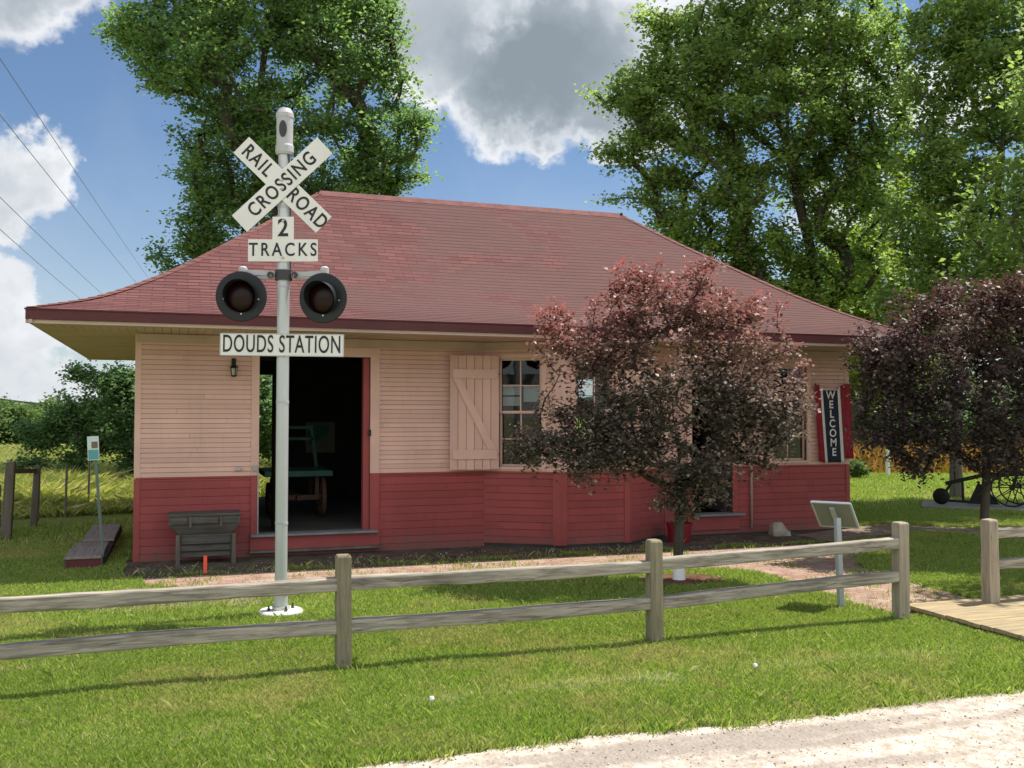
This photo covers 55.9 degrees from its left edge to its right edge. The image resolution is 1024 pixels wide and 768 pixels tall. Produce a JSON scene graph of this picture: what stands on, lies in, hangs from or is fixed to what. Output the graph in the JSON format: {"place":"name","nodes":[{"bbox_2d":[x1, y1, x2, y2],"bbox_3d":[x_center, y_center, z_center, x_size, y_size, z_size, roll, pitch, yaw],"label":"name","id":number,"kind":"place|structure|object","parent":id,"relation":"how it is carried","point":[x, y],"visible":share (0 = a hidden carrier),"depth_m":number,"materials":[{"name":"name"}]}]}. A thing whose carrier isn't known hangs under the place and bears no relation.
{"place":"outdoors","nodes":[
{"label":"outdoors","id":0,"kind":"place"},
{"bbox_2d":[0,229,79,298],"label":"overhead wire","id":1,"kind":"object","parent":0,"point":[36,261],"visible":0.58,"depth_m":49.17,"materials":[{"name":"black metal"}]},
{"bbox_2d":[0,197,101,293],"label":"overhead wire","id":2,"kind":"object","parent":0,"point":[46,242],"visible":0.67,"depth_m":42.73,"materials":[{"name":"black metal"}]},
{"bbox_2d":[0,115,133,279],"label":"overhead wire","id":3,"kind":"object","parent":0,"point":[59,189],"visible":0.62,"depth_m":34.15,"materials":[{"name":"black metal"}]},
{"bbox_2d":[0,59,148,278],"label":"overhead wire","id":4,"kind":"object","parent":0,"point":[61,150],"visible":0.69,"depth_m":29.16,"materials":[{"name":"black metal"}]},
{"bbox_2d":[0,443,271,519],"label":"meadow","id":5,"kind":"structure","parent":0,"point":[116,488],"depth_m":19.75,"materials":[{"name":"green plant"}]},
{"bbox_2d":[0,393,592,415],"bbox_3d":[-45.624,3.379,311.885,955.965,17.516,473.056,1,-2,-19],"label":"hills","id":6,"kind":"structure","parent":0,"point":[32,403],"depth_m":423.57,"materials":[{"name":"green plant"}]},
{"bbox_2d":[0,418,1023,767],"bbox_3d":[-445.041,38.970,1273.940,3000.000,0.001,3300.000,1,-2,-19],"label":"ground","id":7,"kind":"structure","parent":0,"point":[122,516],"depth_m":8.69,"materials":[{"name":"green plant"}]},
{"bbox_2d":[0,408,13,442],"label":"bushy tree","id":8,"kind":"object","parent":7,"relation":"on","point":[4,426],"visible":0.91,"depth_m":58.48,"materials":[{"name":"green plant"}]},
{"bbox_2d":[0,461,40,538],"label":"rustic fence","id":9,"kind":"object","parent":7,"relation":"on","point":[6,521],"visible":0.9,"depth_m":15.20,"materials":[{"name":"grey wood"}]},
{"bbox_2d":[0,393,49,444],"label":"bushy tree","id":10,"kind":"object","parent":7,"relation":"on","point":[17,410],"visible":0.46,"depth_m":59.48,"materials":[{"name":"green plant"}]},
{"bbox_2d":[38,473,40,520],"bbox_3d":[-8.674,2.056,17.680,0.061,0.908,0.044,1,-2,-19],"label":"garden stake","id":11,"kind":"object","parent":7,"relation":"on","point":[39,500],"visible":0.24,"depth_m":17.67,"materials":[{"name":"brown wood"}]},
{"bbox_2d":[24,389,63,441],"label":"bushy tree","id":12,"kind":"object","parent":7,"relation":"on","point":[50,403],"visible":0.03,"depth_m":63.59,"materials":[{"name":"green plant"}]},
{"bbox_2d":[64,464,67,516],"bbox_3d":[-8.468,2.026,18.325,0.061,1.008,0.044,1,-2,-19],"label":"garden stake","id":13,"kind":"object","parent":7,"relation":"on","point":[65,498],"visible":1,"depth_m":18.31,"materials":[{"name":"brown wood"}]},
{"bbox_2d":[87,460,90,500],"bbox_3d":[-8.466,2.030,19.311,0.061,1.058,0.044,1,-2,-19],"label":"garden stake","id":14,"kind":"object","parent":7,"relation":"on","point":[89,472],"visible":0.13,"depth_m":19.30,"materials":[{"name":"brown wood"}]},
{"bbox_2d":[64,524,121,568],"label":"plank steps","id":15,"kind":"structure","parent":7,"relation":"on","point":[86,552],"depth_m":13.06,"materials":[{"name":"red paint"}]},
{"bbox_2d":[87,436,104,563],"bbox_3d":[-5.383,1.518,12.484,0.239,1.690,0.060,0,-2,-11],"label":"sign","id":16,"kind":"object","parent":7,"relation":"on","point":[93,447],"visible":0.91,"depth_m":12.49,"materials":[{"name":"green metal"}]},
{"bbox_2d":[3,360,271,473],"bbox_3d":[-8.551,0.853,23.351,7.076,3.962,3.798,1,-2,-19],"label":"broadleaf tree","id":17,"kind":"object","parent":7,"relation":"on","point":[109,418],"visible":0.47,"depth_m":23.30,"materials":[{"name":"green plant"}]},
{"bbox_2d":[83,587,269,612],"bbox_3d":[-3.520,2.301,10.463,2.300,0.001,1.605,1,-2,-19],"label":"bare dirt patch","id":18,"kind":"object","parent":7,"relation":"on","point":[190,602],"visible":0.16,"depth_m":10.04,"materials":[{"name":"brown soil"}]},
{"bbox_2d":[89,0,447,273],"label":"broadleaf tree","id":19,"kind":"object","parent":7,"relation":"on","point":[207,43],"visible":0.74,"depth_m":27.27,"materials":[{"name":"green plant"}]},
{"bbox_2d":[215,107,346,617],"bbox_3d":[-2.279,-0.235,9.598,1.305,5.070,0.464,0,-2,0],"label":"crossing signal","id":20,"kind":"object","parent":7,"relation":"on","point":[241,295],"visible":0.97,"depth_m":9.57,"materials":[{"name":"white metal"}]},
{"bbox_2d":[0,521,909,668],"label":"rail fence","id":21,"kind":"object","parent":7,"relation":"on","point":[344,624],"visible":0.98,"depth_m":7.72,"materials":[{"name":"grey wood"}]},
{"bbox_2d":[24,190,950,561],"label":"railway depot","id":22,"kind":"structure","parent":7,"relation":"on","point":[424,392],"depth_m":14.31,"materials":[{"name":"red and pink painted wood siding"},{"name":"red shingle"},{"name":"tan paint"}]},
{"bbox_2d":[271,360,276,530],"bbox_3d":[-3.421,0.883,13.992,0.060,2.430,0.700,1,-2,-19],"label":"open door leaf","id":23,"kind":"structure","parent":22,"relation":"in","point":[274,364],"depth_m":14.00,"materials":[{"name":"wood"}]},
{"bbox_2d":[259,425,332,517],"bbox_3d":[-3.592,1.425,15.966,1.070,1.484,1.340,1,-2,-19],"label":"baggage cart","id":24,"kind":"object","parent":22,"relation":"on","point":[317,495],"visible":0.76,"depth_m":15.75,"materials":[{"name":"green paint"}]},
{"bbox_2d":[288,367,325,494],"bbox_3d":[-4.253,0.964,19.492,0.965,2.590,0.050,1,-2,-19],"label":"back sliding door","id":25,"kind":"structure","parent":22,"relation":"in","point":[307,386],"depth_m":19.48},
{"bbox_2d":[306,422,334,452],"bbox_3d":[-3.885,1.082,19.564,0.580,0.620,0.019,1,-2,-19],"label":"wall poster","id":26,"kind":"object","parent":22,"relation":"attached to","point":[324,435],"depth_m":19.57,"materials":[{"name":"paper"}]},
{"bbox_2d":[494,354,546,470],"bbox_3d":[0.129,0.422,14.377,0.797,1.735,0.148,0,-2,13],"label":"window","id":27,"kind":"structure","parent":22,"relation":"in","point":[530,394],"depth_m":14.41,"materials":[{"name":"pink paint"}]},
{"bbox_2d":[577,378,594,447],"bbox_3d":[1.486,0.651,21.656,0.800,1.580,0.063,1,-2,-19],"label":"window","id":28,"kind":"structure","parent":22,"relation":"in","point":[579,378],"depth_m":21.69,"materials":[{"name":"glass"}]},
{"bbox_2d":[570,354,619,470],"bbox_3d":[1.232,0.424,14.410,0.800,1.735,0.138,1,-2,-19],"label":"window","id":29,"kind":"structure","parent":22,"relation":"in","point":[573,385],"depth_m":14.37,"materials":[{"name":"pink paint"}]},
{"bbox_2d":[637,357,657,468],"bbox_3d":[2.079,0.444,15.029,0.130,1.735,0.620,-1,-2,37],"label":"window","id":30,"kind":"structure","parent":22,"relation":"in","point":[656,362],"depth_m":15.04,"materials":[{"name":"pink paint"}]},
{"bbox_2d":[702,369,726,510],"bbox_3d":[3.417,0.922,16.332,0.045,2.390,0.710,1,-2,-19],"label":"open door","id":31,"kind":"structure","parent":22,"relation":"in","point":[720,506],"depth_m":16.31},
{"bbox_2d":[773,371,796,457],"bbox_3d":[5.138,0.608,18.314,0.063,1.680,1.100,1,-2,-19],"label":"window","id":32,"kind":"structure","parent":22,"relation":"in","point":[783,374],"depth_m":18.22,"materials":[{"name":"glass"}]},
{"bbox_2d":[769,363,810,464],"bbox_3d":[4.661,0.499,16.265,0.820,1.705,0.130,1,-2,-19],"label":"window","id":33,"kind":"structure","parent":22,"relation":"in","point":[789,365],"depth_m":16.33,"materials":[{"name":"pink paint"}]},
{"bbox_2d":[815,383,853,462],"bbox_3d":[5.494,0.661,16.469,0.778,1.385,0.032,1,-2,-19],"label":"welcome banner","id":34,"kind":"object","parent":22,"relation":"attached to","point":[831,432],"visible":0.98,"depth_m":16.48,"materials":[{"name":"red fabric"}]},
{"bbox_2d":[100,530,891,579],"bbox_3d":[0.480,2.419,14.406,12.347,0.001,2.248,1,-2,-19],"label":"dirt strip","id":35,"kind":"object","parent":7,"relation":"on","point":[324,559],"visible":0.37,"depth_m":13.45,"materials":[{"name":"soil"}]},
{"bbox_2d":[168,510,240,565],"bbox_3d":[-4.073,2.034,12.771,0.910,0.675,0.400,1,-2,-19],"label":"wooden bin","id":36,"kind":"object","parent":35,"relation":"on","point":[206,533],"visible":1,"depth_m":12.66,"materials":[{"name":"grey wood"}]},
{"bbox_2d":[203,556,206,573],"bbox_3d":[-3.773,2.228,11.869,0.042,0.235,0.012,1,-2,-19],"label":"marker stake","id":37,"kind":"object","parent":35,"relation":"on","point":[204,564],"visible":1,"depth_m":11.86,"materials":[{"name":"orange plastic"}]},
{"bbox_2d":[666,520,692,542],"bbox_3d":[2.578,2.268,14.875,0.414,0.350,0.414,1,-2,-19],"label":"flower pot","id":38,"kind":"object","parent":35,"relation":"on","point":[687,529],"visible":0.44,"depth_m":14.76,"materials":[{"name":"ceramic"}]},
{"bbox_2d":[769,522,790,536],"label":"stone block","id":39,"kind":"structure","parent":35,"relation":"on","point":[776,529],"depth_m":15.59,"materials":[{"name":"stone"}]},
{"bbox_2d":[637,574,722,585],"bbox_3d":[2.008,2.330,11.507,1.084,0.001,0.856,1,-2,-19],"label":"mulch bed","id":40,"kind":"object","parent":7,"relation":"on","point":[694,579],"visible":0.45,"depth_m":11.50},
{"bbox_2d":[499,251,822,579],"bbox_3d":[1.796,0.398,11.513,3.603,3.949,2.302,-1,-2,21],"label":"purple tree","id":41,"kind":"object","parent":40,"relation":"on","point":[730,420],"visible":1,"depth_m":11.38,"materials":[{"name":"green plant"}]},
{"bbox_2d":[573,0,930,312],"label":"maple tree","id":42,"kind":"object","parent":7,"relation":"on","point":[706,62],"visible":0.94,"depth_m":25.41,"materials":[{"name":"green plant"}]},
{"bbox_2d":[810,500,859,607],"bbox_3d":[3.348,1.752,9.991,0.413,1.099,0.384,-1,-2,31],"label":"info panel","id":43,"kind":"object","parent":7,"relation":"on","point":[837,516],"visible":0.77,"depth_m":9.90,"materials":[{"name":"grey metal"}]},
{"bbox_2d":[778,219,938,444],"bbox_3d":[13.314,-1.615,37.738,7.737,9.663,5.884,1,-2,-19],"label":"broadleaf tree","id":44,"kind":"object","parent":7,"relation":"on","point":[858,313],"visible":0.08,"depth_m":37.39,"materials":[{"name":"green plant"}]},
{"bbox_2d":[849,456,874,477],"bbox_3d":[10.533,2.569,29.535,0.955,0.711,1.024,1,-2,-19],"label":"shrub","id":45,"kind":"object","parent":7,"relation":"on","point":[857,469],"visible":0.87,"depth_m":29.35,"materials":[{"name":"green plant"}]},
{"bbox_2d":[854,390,912,442],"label":"bushy tree","id":46,"kind":"object","parent":7,"relation":"on","point":[856,424],"visible":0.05,"depth_m":45.30,"materials":[{"name":"green plant"}]},
{"bbox_2d":[885,449,889,475],"bbox_3d":[11.994,2.510,30.797,0.138,0.834,0.138,1,-2,-19],"label":"white post","id":47,"kind":"object","parent":7,"relation":"on","point":[887,465],"visible":0.61,"depth_m":30.74,"materials":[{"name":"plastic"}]},
{"bbox_2d":[831,127,972,437],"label":"broadleaf tree","id":48,"kind":"object","parent":7,"relation":"on","point":[899,185],"visible":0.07,"depth_m":41.52,"materials":[{"name":"green plant"}]},
{"bbox_2d":[881,372,950,440],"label":"bushy tree","id":49,"kind":"object","parent":7,"relation":"on","point":[923,419],"visible":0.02,"depth_m":51.23,"materials":[{"name":"green plant"}]},
{"bbox_2d":[839,266,1023,553],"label":"purple tree","id":50,"kind":"object","parent":7,"relation":"on","point":[1003,453],"visible":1,"depth_m":13.25,"materials":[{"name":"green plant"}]},
{"bbox_2d":[850,436,1023,473],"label":"prairie","id":51,"kind":"structure","parent":7,"relation":"on","point":[880,461],"depth_m":32.55,"materials":[{"name":"plant"}]},
{"bbox_2d":[853,0,1023,498],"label":"maple tree","id":52,"kind":"object","parent":7,"relation":"on","point":[963,50],"visible":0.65,"depth_m":21.68,"materials":[{"name":"green plant"}]},
{"bbox_2d":[916,351,982,400],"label":"bushy tree","id":53,"kind":"object","parent":7,"relation":"on","point":[963,387],"visible":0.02,"depth_m":63.09,"materials":[{"name":"green plant"}]},
{"bbox_2d":[934,385,982,438],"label":"bushy tree","id":54,"kind":"object","parent":7,"relation":"on","point":[963,411],"visible":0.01,"depth_m":53.44,"materials":[{"name":"green plant"}]},
{"bbox_2d":[910,595,1023,640],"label":"boardwalk","id":55,"kind":"structure","parent":7,"relation":"on","point":[1004,616],"depth_m":9.29,"materials":[{"name":"yellow wood"}]},
{"bbox_2d":[921,501,1023,509],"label":"concrete slab","id":56,"kind":"structure","parent":7,"relation":"on","point":[949,505],"depth_m":20.11,"materials":[{"name":"grey concrete"}]},
{"bbox_2d":[933,456,1023,506],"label":"old plough","id":57,"kind":"object","parent":56,"relation":"on","point":[941,495],"visible":0.73,"depth_m":20.36,"materials":[{"name":"black metal"}]},
{"bbox_2d":[924,0,1023,300],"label":"maple tree","id":58,"kind":"object","parent":7,"relation":"on","point":[1017,89],"visible":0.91,"depth_m":17.21,"materials":[{"name":"green plant"}]},
{"bbox_2d":[963,380,1023,436],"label":"bushy tree","id":59,"kind":"object","parent":7,"relation":"on","point":[966,415],"visible":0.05,"depth_m":49.81,"materials":[{"name":"green plant"}]},
{"bbox_2d":[968,315,1022,399],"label":"bushy tree","id":60,"kind":"object","parent":7,"relation":"on","point":[1004,368],"depth_m":66.27,"materials":[{"name":"green plant"}]},
{"bbox_2d":[980,518,1023,602],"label":"rail fence","id":61,"kind":"object","parent":7,"relation":"on","point":[992,563],"visible":0.98,"depth_m":9.81,"materials":[{"name":"brown wood"}]},
{"bbox_2d":[0,0,1023,402],"label":"sky","id":62,"kind":"structure","parent":0,"point":[504,73],"materials":[{"name":"blue"}]},
{"bbox_2d":[143,543,967,615],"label":"brick path","id":63,"kind":"structure","parent":0,"point":[800,573],"depth_m":12.18,"materials":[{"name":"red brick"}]},
{"bbox_2d":[358,691,1023,767],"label":"gravel road","id":64,"kind":"structure","parent":0,"point":[889,745],"depth_m":5.79,"materials":[{"name":"beige gravel"}]},
{"bbox_2d":[127,538,1023,767],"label":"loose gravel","id":65,"kind":"structure","parent":64,"relation":"on","point":[714,741],"depth_m":6.01,"materials":[{"name":"beige gravel"}]},
{"bbox_2d":[798,524,1023,540],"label":"gravel walk","id":66,"kind":"structure","parent":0,"point":[870,530],"depth_m":16.20,"materials":[{"name":"beige gravel"}]}
]}

